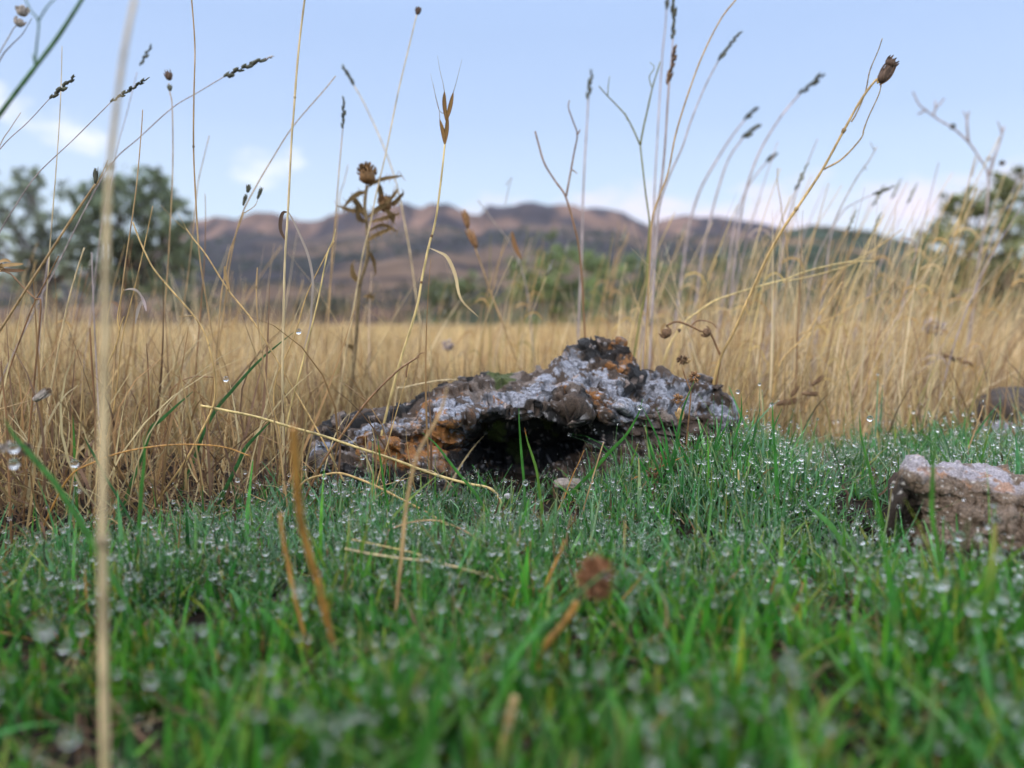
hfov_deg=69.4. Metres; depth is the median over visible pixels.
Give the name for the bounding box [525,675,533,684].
dewdrop
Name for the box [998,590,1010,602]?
dewdrop
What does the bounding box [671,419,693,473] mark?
grass blade
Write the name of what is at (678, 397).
wild flower
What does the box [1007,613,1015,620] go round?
dewdrop
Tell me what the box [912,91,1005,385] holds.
wild plant
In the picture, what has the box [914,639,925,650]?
dewdrop
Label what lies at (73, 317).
dry stalk
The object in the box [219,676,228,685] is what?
dewdrop
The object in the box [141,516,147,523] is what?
dewdrop
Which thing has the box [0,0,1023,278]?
sky
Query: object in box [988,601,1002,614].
dewdrop
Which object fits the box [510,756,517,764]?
dewdrop
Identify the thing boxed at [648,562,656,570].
dewdrop
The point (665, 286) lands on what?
dry stalk
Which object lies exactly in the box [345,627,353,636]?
dewdrop
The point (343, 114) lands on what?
dry stalk
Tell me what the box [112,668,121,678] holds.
dewdrop
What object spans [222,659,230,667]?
dewdrop
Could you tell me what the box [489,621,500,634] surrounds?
dewdrop
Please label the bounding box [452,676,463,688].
dewdrop
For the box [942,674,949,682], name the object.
dewdrop
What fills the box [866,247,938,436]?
dry stalk
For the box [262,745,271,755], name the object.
dewdrop
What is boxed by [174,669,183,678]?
dewdrop
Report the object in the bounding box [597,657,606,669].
dewdrop
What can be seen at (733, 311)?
dry stalk
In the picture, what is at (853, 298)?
dry stalk
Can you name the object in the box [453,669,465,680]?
dewdrop
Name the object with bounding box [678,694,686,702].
dewdrop
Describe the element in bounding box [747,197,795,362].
dry stalk
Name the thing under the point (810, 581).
dewdrop
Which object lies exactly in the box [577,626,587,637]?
dewdrop
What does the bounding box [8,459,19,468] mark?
dewdrop
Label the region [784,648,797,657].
dewdrop
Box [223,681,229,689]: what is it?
dewdrop
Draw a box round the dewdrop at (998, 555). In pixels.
[994,551,1002,559]
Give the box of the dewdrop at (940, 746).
[935,741,945,751]
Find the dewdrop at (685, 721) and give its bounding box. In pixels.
[679,718,688,726]
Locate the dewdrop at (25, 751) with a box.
[19,746,30,756]
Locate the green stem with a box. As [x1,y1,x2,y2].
[0,0,83,117]
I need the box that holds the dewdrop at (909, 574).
[904,568,912,576]
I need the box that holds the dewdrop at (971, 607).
[965,601,979,614]
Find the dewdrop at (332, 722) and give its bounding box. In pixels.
[326,716,338,729]
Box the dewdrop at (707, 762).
[702,757,712,767]
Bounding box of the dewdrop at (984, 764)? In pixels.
[977,760,994,767]
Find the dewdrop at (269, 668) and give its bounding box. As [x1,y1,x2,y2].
[264,663,275,674]
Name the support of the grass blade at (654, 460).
on the ground at (198, 618)
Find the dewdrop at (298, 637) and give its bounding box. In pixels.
[294,633,302,641]
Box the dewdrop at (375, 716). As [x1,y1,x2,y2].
[369,712,379,725]
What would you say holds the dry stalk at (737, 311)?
on the ground at (198, 618)
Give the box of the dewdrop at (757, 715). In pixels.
[751,709,759,718]
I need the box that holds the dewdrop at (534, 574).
[531,570,538,578]
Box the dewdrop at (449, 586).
[447,581,455,589]
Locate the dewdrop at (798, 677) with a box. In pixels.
[789,669,804,685]
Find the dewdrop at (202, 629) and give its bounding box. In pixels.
[197,624,207,634]
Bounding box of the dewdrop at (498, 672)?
[493,664,504,676]
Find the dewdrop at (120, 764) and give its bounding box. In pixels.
[116,760,124,767]
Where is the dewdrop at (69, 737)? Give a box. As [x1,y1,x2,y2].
[58,726,79,747]
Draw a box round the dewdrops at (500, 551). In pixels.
[0,373,1023,767]
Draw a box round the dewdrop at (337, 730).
[334,726,341,737]
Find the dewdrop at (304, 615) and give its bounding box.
[301,612,306,619]
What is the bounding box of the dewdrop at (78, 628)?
[74,621,89,635]
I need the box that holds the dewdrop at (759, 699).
[754,695,761,702]
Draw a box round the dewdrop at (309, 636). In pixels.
[304,633,312,642]
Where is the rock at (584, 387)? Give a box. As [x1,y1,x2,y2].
[300,335,739,501]
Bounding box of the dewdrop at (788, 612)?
[782,608,792,619]
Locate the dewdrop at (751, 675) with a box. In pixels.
[742,670,756,684]
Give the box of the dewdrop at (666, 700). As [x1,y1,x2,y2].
[658,693,674,711]
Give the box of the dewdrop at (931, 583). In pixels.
[926,579,935,588]
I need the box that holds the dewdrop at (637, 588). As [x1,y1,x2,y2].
[634,585,640,592]
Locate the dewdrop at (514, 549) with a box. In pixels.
[510,545,518,553]
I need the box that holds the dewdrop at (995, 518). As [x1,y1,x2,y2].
[992,515,999,522]
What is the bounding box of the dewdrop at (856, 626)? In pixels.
[853,620,863,630]
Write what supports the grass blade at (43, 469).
on the ground at (198, 618)
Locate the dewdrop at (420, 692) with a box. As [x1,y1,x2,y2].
[413,686,426,700]
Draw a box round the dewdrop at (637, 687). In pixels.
[633,684,640,692]
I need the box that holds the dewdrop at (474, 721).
[468,718,476,731]
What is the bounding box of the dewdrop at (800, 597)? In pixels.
[797,594,804,601]
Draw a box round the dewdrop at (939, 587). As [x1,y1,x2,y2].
[936,580,946,590]
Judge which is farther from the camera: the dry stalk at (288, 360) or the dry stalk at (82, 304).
the dry stalk at (82, 304)
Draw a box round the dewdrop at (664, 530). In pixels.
[660,526,667,533]
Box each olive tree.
[0,164,101,329]
[56,164,202,329]
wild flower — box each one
[0,259,41,535]
[0,387,52,409]
[0,440,33,457]
[442,339,453,382]
[672,371,700,454]
[676,355,690,450]
[921,318,946,391]
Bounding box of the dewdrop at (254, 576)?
[250,572,257,580]
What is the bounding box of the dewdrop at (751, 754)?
[746,751,754,759]
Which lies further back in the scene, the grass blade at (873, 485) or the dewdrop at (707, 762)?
the grass blade at (873, 485)
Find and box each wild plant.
[599,62,660,356]
[658,320,720,384]
[712,38,898,384]
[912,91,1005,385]
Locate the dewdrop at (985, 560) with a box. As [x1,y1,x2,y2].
[983,558,988,564]
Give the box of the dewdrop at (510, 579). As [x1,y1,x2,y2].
[509,576,514,584]
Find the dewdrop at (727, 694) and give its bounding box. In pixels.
[720,689,729,697]
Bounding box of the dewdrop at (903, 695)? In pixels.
[896,689,909,702]
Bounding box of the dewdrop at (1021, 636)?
[1018,632,1023,641]
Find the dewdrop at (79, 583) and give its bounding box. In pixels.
[75,580,83,587]
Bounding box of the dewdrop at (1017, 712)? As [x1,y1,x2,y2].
[1010,706,1023,719]
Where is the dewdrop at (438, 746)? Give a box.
[435,743,441,750]
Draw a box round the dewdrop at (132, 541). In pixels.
[129,539,135,547]
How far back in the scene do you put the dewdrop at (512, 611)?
0.33 m
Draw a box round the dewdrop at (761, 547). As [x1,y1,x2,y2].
[757,544,764,551]
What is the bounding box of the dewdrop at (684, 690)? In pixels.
[679,684,690,697]
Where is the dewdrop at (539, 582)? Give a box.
[534,577,543,587]
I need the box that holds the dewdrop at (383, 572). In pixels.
[379,568,387,577]
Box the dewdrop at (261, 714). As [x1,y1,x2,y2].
[255,709,266,720]
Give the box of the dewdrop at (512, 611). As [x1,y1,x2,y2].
[507,607,515,616]
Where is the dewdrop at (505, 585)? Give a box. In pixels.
[502,581,510,589]
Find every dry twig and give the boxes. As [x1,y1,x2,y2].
[0,18,31,60]
[477,178,535,369]
[535,100,585,336]
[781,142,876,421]
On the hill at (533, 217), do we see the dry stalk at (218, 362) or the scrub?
the scrub
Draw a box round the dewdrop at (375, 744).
[370,738,380,750]
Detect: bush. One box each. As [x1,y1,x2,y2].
[151,274,234,325]
[287,281,352,325]
[422,270,489,325]
[486,227,637,326]
[586,251,694,325]
[673,256,780,326]
[779,258,919,326]
[889,164,1023,334]
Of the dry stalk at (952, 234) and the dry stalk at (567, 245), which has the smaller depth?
the dry stalk at (952, 234)
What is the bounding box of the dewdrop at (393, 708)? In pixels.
[389,704,397,713]
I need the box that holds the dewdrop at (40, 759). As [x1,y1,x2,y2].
[35,753,45,763]
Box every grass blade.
[4,419,147,647]
[73,420,79,536]
[84,437,135,530]
[115,393,190,536]
[134,435,145,562]
[173,332,293,515]
[212,419,272,518]
[377,435,389,517]
[424,434,489,516]
[519,416,526,525]
[524,428,543,514]
[551,399,642,522]
[625,438,652,490]
[642,407,668,472]
[646,423,665,485]
[656,407,671,485]
[661,431,680,489]
[665,433,676,480]
[667,382,693,487]
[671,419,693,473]
[693,420,707,475]
[709,404,722,465]
[715,418,730,451]
[726,397,741,468]
[735,435,749,460]
[741,421,758,459]
[768,407,782,454]
[805,498,849,553]
[859,413,884,528]
[929,424,951,609]
[957,556,1022,623]
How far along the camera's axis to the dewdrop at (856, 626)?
0.29 m
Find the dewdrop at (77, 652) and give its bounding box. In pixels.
[72,650,80,657]
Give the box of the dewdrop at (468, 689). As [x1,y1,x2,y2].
[464,684,475,698]
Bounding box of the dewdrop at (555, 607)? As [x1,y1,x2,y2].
[553,605,559,611]
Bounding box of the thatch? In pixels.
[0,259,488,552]
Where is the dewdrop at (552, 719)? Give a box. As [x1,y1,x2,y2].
[545,716,554,726]
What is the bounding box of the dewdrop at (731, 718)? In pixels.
[719,704,736,725]
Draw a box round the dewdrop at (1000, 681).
[995,676,1006,686]
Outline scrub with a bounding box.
[0,225,753,323]
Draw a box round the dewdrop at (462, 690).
[454,683,465,695]
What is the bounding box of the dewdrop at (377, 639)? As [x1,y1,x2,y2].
[370,634,380,645]
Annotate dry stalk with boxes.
[0,5,29,52]
[0,55,273,381]
[0,74,74,148]
[0,77,149,231]
[0,112,20,144]
[0,162,106,331]
[0,256,58,393]
[0,361,12,551]
[3,242,37,329]
[13,260,36,349]
[19,292,35,347]
[21,271,24,354]
[30,52,61,493]
[32,257,48,443]
[36,444,249,543]
[40,247,84,502]
[40,289,59,347]
[52,267,81,419]
[62,276,93,354]
[64,254,93,427]
[78,44,151,415]
[89,328,96,513]
[91,252,98,420]
[93,288,146,527]
[97,206,152,483]
[108,110,142,454]
[108,239,132,411]
[117,339,129,451]
[132,222,215,531]
[136,318,156,452]
[142,343,149,515]
[156,70,173,454]
[157,376,213,490]
[164,209,346,485]
[167,137,208,424]
[169,315,204,446]
[179,245,229,419]
[189,198,205,463]
[191,0,241,501]
[200,404,504,506]
[203,76,335,465]
[205,245,281,387]
[206,184,263,478]
[210,316,224,443]
[211,271,234,390]
[215,265,231,380]
[216,284,246,385]
[221,292,259,384]
[229,319,241,445]
[230,278,239,367]
[230,283,244,371]
[246,283,282,393]
[255,268,288,515]
[269,316,299,386]
[270,282,302,423]
[273,241,333,485]
[276,229,335,496]
[278,0,313,501]
[278,513,309,649]
[279,316,298,405]
[290,425,339,660]
[291,472,448,525]
[304,352,424,502]
[318,95,345,423]
[318,165,347,400]
[334,294,347,358]
[336,6,420,412]
[342,64,435,384]
[345,548,529,588]
[348,283,372,375]
[352,539,483,572]
[374,294,400,390]
[374,363,410,493]
[385,302,398,404]
[389,519,483,546]
[391,293,411,372]
[393,387,447,619]
[394,379,455,405]
[419,282,446,381]
[427,291,446,370]
[428,309,445,384]
[443,290,455,353]
[456,234,510,376]
[457,256,512,379]
[461,209,521,370]
[472,272,491,366]
[474,236,505,375]
[475,234,490,370]
[488,282,513,369]
[494,238,531,372]
[497,232,538,369]
[498,694,518,764]
[502,247,540,370]
[503,252,520,371]
[505,228,527,371]
[512,252,529,363]
[512,253,544,372]
[514,254,537,362]
[515,258,554,372]
[516,245,552,371]
[526,258,543,368]
[536,539,565,618]
[541,240,569,364]
[541,302,559,359]
[557,451,583,510]
[577,69,593,343]
[583,442,603,511]
[587,256,603,335]
[588,231,613,335]
[588,456,683,498]
[591,222,625,338]
[592,233,628,338]
[593,227,627,339]
[596,224,618,331]
[598,235,628,334]
[602,238,617,338]
[610,265,626,337]
[611,212,674,346]
[612,259,641,338]
[630,249,657,364]
[631,263,660,363]
[632,258,668,351]
[637,31,742,361]
[638,242,670,368]
[639,232,683,367]
[641,44,676,369]
[641,269,669,366]
[643,0,735,368]
[645,249,661,343]
[648,0,676,368]
[650,0,669,365]
[651,221,712,361]
[652,223,686,349]
[654,233,685,361]
[662,250,874,365]
[666,285,693,367]
[667,255,706,356]
[669,106,758,366]
[671,206,736,370]
[672,269,720,371]
[673,241,722,340]
[680,242,723,377]
[685,123,761,373]
[697,234,728,328]
[701,259,724,367]
[703,198,761,373]
[705,250,761,379]
[706,238,768,379]
[707,208,780,364]
[707,258,763,374]
[710,152,777,375]
[712,168,780,378]
[718,141,777,384]
[719,214,794,386]
[722,72,825,389]
[722,241,757,383]
[725,162,809,390]
[730,246,768,392]
[733,245,759,396]
[741,195,790,397]
[742,255,797,402]
[744,185,841,405]
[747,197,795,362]
[751,232,778,329]
[754,175,811,357]
[757,186,824,363]
[760,288,885,414]
[761,343,972,394]
[762,139,817,381]
[765,183,828,413]
[766,282,842,422]
[768,373,823,428]
[773,168,787,415]
[774,245,827,365]
[778,266,834,417]
[786,248,813,364]
[786,273,839,378]
[786,278,809,371]
[787,210,857,398]
[790,229,902,418]
[800,226,847,339]
[801,241,832,384]
[802,228,890,427]
[803,185,884,374]
[803,214,883,432]
[804,264,861,434]
[805,185,893,416]
[807,205,855,371]
[808,202,870,347]
[813,212,881,430]
[818,253,872,362]
[822,178,901,391]
[822,182,907,418]
[829,316,877,432]
[830,219,895,359]
[831,183,917,420]
[836,257,871,334]
[838,199,919,433]
[839,254,905,392]
[846,217,959,439]
[849,173,952,375]
[852,210,897,398]
[853,230,905,353]
[854,205,884,353]
[855,268,922,411]
[861,216,933,431]
[861,221,909,397]
[862,258,931,421]
[863,188,985,411]
[864,239,894,408]
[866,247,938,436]
[869,280,907,401]
[870,232,918,363]
[877,162,938,422]
[882,250,964,411]
[885,193,952,397]
[887,189,976,431]
[887,218,914,340]
[888,137,998,423]
[888,250,950,430]
[890,273,933,416]
[891,206,958,349]
[892,188,977,418]
[895,186,1021,365]
[903,202,944,317]
[904,229,937,428]
[904,267,946,425]
[907,265,958,420]
[910,156,975,425]
[913,189,981,350]
[917,203,1023,419]
[918,261,982,423]
[919,274,949,416]
[927,259,1009,389]
[931,218,981,393]
[932,244,957,372]
[933,311,959,383]
[934,220,1013,377]
[936,297,998,419]
[939,178,1023,416]
[939,193,1011,411]
[942,238,969,365]
[943,266,1023,427]
[945,231,980,411]
[945,248,1012,433]
[948,170,1022,412]
[954,173,1004,356]
[956,263,1002,371]
[960,297,1018,424]
[961,286,995,427]
[965,406,983,457]
[967,263,998,425]
[967,324,993,424]
[968,255,1023,431]
[989,262,1023,379]
[989,300,1023,387]
[991,245,1023,387]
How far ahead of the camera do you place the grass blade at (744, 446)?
0.55 m
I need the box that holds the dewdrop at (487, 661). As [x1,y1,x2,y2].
[485,654,493,668]
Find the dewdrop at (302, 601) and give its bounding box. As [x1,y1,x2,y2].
[298,597,307,605]
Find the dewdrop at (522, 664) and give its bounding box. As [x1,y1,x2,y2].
[517,659,527,669]
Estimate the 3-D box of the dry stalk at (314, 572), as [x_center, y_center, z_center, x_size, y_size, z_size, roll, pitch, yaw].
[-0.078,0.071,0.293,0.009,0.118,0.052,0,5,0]
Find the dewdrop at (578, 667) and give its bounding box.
[573,661,583,673]
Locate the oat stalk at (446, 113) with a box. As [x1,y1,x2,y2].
[380,61,475,435]
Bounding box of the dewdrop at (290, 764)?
[288,759,294,767]
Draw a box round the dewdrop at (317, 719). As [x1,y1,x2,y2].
[305,711,323,731]
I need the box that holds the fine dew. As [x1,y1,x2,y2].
[0,375,1023,655]
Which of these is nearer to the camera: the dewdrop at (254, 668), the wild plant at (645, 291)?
the dewdrop at (254, 668)
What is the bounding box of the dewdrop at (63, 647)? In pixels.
[58,641,70,653]
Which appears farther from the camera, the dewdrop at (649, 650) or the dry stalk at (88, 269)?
the dry stalk at (88, 269)
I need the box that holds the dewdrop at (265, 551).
[261,547,269,555]
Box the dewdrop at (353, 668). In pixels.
[349,664,361,678]
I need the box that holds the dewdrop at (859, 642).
[856,638,867,649]
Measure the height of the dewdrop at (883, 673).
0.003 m
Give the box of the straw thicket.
[0,177,1023,453]
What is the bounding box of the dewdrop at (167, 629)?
[161,624,170,633]
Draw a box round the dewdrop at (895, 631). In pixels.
[894,625,900,634]
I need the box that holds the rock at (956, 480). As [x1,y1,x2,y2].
[878,454,1023,583]
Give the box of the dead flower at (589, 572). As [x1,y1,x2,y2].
[536,553,617,674]
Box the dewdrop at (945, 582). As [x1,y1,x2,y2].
[939,577,951,588]
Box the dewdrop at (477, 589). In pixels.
[474,586,480,593]
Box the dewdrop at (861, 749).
[858,746,865,753]
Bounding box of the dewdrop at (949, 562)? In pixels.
[944,560,951,568]
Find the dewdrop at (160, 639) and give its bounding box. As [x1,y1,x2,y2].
[154,633,166,645]
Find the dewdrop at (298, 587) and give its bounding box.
[292,581,304,594]
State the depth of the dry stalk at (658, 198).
0.70 m
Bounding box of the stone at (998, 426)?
[978,420,1021,433]
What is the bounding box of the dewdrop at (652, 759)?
[644,752,660,767]
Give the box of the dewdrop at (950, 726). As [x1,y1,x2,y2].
[945,721,955,730]
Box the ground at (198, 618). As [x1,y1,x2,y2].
[0,324,1023,767]
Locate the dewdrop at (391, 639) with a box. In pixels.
[386,634,397,645]
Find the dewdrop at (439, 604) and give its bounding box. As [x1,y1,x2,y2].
[437,602,445,612]
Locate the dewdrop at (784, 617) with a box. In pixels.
[781,614,788,621]
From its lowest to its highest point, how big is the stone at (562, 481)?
0.009 m
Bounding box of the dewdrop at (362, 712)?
[356,704,369,719]
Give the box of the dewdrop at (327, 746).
[321,739,332,752]
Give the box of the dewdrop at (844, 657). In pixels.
[839,652,849,662]
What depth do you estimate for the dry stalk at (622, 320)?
0.99 m
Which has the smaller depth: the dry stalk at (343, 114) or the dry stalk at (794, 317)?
the dry stalk at (343, 114)
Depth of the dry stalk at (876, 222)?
0.86 m
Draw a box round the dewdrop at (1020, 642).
[1016,635,1023,645]
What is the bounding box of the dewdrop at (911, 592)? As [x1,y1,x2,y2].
[908,589,915,596]
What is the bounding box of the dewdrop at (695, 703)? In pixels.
[691,699,699,707]
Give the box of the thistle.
[334,161,404,413]
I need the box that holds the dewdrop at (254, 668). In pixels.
[251,662,261,673]
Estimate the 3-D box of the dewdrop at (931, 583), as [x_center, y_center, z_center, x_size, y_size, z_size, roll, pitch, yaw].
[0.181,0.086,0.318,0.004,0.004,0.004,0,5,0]
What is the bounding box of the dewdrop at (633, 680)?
[628,674,638,686]
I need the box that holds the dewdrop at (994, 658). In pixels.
[989,654,999,663]
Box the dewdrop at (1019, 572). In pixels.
[1016,568,1023,577]
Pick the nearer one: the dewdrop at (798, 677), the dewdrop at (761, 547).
the dewdrop at (798, 677)
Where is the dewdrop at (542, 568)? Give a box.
[540,566,547,572]
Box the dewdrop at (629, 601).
[625,597,633,606]
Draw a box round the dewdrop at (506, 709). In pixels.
[504,703,517,715]
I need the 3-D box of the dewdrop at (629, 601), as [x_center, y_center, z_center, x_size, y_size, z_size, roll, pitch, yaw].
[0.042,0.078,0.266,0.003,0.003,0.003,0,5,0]
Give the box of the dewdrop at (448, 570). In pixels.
[446,567,453,573]
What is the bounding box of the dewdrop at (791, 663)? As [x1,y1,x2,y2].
[784,655,799,671]
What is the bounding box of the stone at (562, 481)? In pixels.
[553,478,584,489]
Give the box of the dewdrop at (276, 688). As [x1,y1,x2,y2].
[270,682,282,695]
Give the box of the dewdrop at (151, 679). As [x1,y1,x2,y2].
[142,672,158,688]
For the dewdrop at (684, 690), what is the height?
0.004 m
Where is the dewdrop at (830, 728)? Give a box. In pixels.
[823,720,836,733]
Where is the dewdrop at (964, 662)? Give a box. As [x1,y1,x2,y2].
[956,655,971,669]
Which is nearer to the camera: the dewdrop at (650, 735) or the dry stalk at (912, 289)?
the dewdrop at (650, 735)
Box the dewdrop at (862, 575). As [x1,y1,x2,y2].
[855,571,864,579]
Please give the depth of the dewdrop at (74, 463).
0.40 m
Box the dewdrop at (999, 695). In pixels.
[995,692,1004,701]
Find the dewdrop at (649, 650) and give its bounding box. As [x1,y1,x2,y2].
[647,646,652,654]
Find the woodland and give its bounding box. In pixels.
[403,226,1023,324]
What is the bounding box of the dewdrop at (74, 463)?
[70,459,78,467]
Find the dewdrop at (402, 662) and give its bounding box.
[393,657,404,669]
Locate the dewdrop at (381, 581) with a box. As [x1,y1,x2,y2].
[377,578,385,587]
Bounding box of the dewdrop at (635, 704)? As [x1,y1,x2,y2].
[628,701,640,714]
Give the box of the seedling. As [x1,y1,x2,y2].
[645,451,669,487]
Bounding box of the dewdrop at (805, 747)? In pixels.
[800,743,814,765]
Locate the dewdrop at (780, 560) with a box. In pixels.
[777,557,784,564]
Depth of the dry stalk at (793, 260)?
1.30 m
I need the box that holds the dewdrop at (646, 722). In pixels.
[640,716,652,729]
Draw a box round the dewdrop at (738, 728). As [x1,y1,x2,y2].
[732,721,744,735]
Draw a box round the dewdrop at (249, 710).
[242,704,254,717]
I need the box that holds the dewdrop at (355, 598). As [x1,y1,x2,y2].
[351,595,358,601]
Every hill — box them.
[0,202,781,323]
[407,224,1023,324]
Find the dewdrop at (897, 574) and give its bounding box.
[896,571,903,579]
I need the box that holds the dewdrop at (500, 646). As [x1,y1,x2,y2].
[496,641,504,651]
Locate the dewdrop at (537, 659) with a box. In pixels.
[536,651,539,662]
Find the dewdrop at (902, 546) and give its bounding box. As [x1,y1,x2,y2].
[898,542,906,549]
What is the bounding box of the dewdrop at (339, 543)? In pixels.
[335,541,342,547]
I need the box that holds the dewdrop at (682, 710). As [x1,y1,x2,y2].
[678,707,686,715]
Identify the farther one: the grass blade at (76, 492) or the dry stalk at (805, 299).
the dry stalk at (805, 299)
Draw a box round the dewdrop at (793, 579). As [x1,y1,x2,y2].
[789,576,796,583]
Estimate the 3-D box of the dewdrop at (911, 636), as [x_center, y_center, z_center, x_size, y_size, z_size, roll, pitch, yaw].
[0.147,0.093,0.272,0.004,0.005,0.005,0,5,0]
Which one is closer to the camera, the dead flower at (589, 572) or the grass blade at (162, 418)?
the dead flower at (589, 572)
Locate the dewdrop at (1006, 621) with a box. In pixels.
[1000,617,1009,627]
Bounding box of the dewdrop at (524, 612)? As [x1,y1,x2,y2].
[519,607,529,617]
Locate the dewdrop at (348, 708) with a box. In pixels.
[346,703,357,716]
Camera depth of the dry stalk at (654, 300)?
1.54 m
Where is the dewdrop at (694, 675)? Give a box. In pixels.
[691,672,698,679]
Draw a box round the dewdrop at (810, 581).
[807,578,813,586]
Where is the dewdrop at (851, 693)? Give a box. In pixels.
[846,689,856,699]
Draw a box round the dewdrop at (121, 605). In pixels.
[116,600,125,609]
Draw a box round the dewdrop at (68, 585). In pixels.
[66,580,75,589]
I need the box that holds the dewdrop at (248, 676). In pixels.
[245,672,251,680]
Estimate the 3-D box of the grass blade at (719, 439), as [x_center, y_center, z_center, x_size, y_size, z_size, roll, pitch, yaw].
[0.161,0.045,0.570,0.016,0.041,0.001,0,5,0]
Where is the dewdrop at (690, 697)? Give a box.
[685,690,693,700]
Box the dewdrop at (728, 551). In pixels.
[722,547,730,555]
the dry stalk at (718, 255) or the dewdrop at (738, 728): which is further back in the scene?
the dry stalk at (718, 255)
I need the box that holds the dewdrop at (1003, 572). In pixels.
[997,569,1005,577]
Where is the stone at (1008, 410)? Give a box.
[967,386,1023,429]
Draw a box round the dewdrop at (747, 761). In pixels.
[739,754,755,767]
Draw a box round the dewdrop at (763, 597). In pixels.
[761,592,771,602]
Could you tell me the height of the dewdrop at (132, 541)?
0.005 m
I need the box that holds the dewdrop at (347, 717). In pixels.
[339,712,353,727]
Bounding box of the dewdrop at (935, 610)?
[931,606,938,615]
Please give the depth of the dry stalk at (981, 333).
1.13 m
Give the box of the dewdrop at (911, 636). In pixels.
[905,631,918,643]
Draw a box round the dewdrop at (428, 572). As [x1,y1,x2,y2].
[423,568,430,576]
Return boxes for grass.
[0,300,1023,492]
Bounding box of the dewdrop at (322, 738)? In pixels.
[319,735,327,750]
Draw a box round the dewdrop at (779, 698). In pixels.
[773,692,784,704]
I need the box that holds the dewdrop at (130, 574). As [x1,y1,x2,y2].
[125,570,135,579]
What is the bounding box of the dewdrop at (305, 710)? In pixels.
[299,703,312,718]
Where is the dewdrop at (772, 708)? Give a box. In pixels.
[768,704,776,713]
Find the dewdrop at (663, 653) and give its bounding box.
[652,644,667,661]
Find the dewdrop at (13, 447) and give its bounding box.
[8,443,19,452]
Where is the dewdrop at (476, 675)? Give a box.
[473,673,481,683]
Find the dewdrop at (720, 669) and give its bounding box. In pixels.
[717,664,725,674]
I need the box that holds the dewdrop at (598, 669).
[593,664,604,676]
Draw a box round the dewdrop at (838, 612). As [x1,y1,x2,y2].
[836,608,845,617]
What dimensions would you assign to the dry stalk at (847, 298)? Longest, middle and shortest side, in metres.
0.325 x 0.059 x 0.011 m
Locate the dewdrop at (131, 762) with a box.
[126,756,137,767]
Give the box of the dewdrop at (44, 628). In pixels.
[34,619,54,637]
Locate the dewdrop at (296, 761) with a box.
[292,757,300,766]
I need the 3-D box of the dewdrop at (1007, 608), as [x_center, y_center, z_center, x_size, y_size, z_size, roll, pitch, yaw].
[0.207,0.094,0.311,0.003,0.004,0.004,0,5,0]
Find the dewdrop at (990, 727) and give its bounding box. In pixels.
[985,720,1001,734]
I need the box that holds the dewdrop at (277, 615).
[272,611,280,618]
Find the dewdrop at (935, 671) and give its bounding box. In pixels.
[932,667,939,675]
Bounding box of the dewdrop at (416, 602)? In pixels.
[414,598,422,607]
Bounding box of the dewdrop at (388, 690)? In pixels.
[384,683,394,695]
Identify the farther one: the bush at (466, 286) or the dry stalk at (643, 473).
the bush at (466, 286)
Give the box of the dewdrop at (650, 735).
[644,729,656,742]
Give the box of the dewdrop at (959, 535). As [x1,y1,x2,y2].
[954,531,964,540]
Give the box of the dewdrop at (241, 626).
[239,623,246,630]
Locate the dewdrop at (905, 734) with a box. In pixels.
[901,730,912,741]
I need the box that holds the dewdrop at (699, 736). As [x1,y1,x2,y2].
[693,730,704,742]
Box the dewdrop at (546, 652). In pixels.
[544,650,551,658]
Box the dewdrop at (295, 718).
[291,713,300,723]
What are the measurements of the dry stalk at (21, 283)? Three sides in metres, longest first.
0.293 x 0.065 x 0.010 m
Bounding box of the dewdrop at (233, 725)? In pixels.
[230,722,236,729]
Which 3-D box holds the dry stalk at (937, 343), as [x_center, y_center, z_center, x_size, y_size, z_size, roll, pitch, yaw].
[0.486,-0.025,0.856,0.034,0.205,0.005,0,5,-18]
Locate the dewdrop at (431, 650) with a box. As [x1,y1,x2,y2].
[426,645,436,656]
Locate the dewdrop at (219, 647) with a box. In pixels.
[217,643,226,653]
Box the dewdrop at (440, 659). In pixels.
[437,656,444,664]
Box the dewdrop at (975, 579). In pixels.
[970,576,978,583]
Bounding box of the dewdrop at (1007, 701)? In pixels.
[1001,695,1013,706]
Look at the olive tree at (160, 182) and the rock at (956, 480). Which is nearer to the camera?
the rock at (956, 480)
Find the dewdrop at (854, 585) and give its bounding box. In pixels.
[851,583,861,592]
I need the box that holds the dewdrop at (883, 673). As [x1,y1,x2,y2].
[879,669,887,677]
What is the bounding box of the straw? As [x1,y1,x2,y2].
[95,0,136,767]
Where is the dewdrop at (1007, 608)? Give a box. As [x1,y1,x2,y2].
[1002,604,1010,611]
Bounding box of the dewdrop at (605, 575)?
[602,571,609,579]
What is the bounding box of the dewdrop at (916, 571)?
[912,567,921,575]
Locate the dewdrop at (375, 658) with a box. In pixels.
[373,651,382,661]
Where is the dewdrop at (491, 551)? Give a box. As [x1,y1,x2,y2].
[488,547,495,555]
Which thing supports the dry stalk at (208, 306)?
on the ground at (198, 618)
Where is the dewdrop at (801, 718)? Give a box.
[792,710,806,726]
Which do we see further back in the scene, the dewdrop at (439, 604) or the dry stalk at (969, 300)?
the dry stalk at (969, 300)
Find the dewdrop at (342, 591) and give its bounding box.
[338,590,345,599]
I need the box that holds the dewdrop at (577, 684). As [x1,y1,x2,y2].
[575,679,582,688]
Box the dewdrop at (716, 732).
[711,727,722,739]

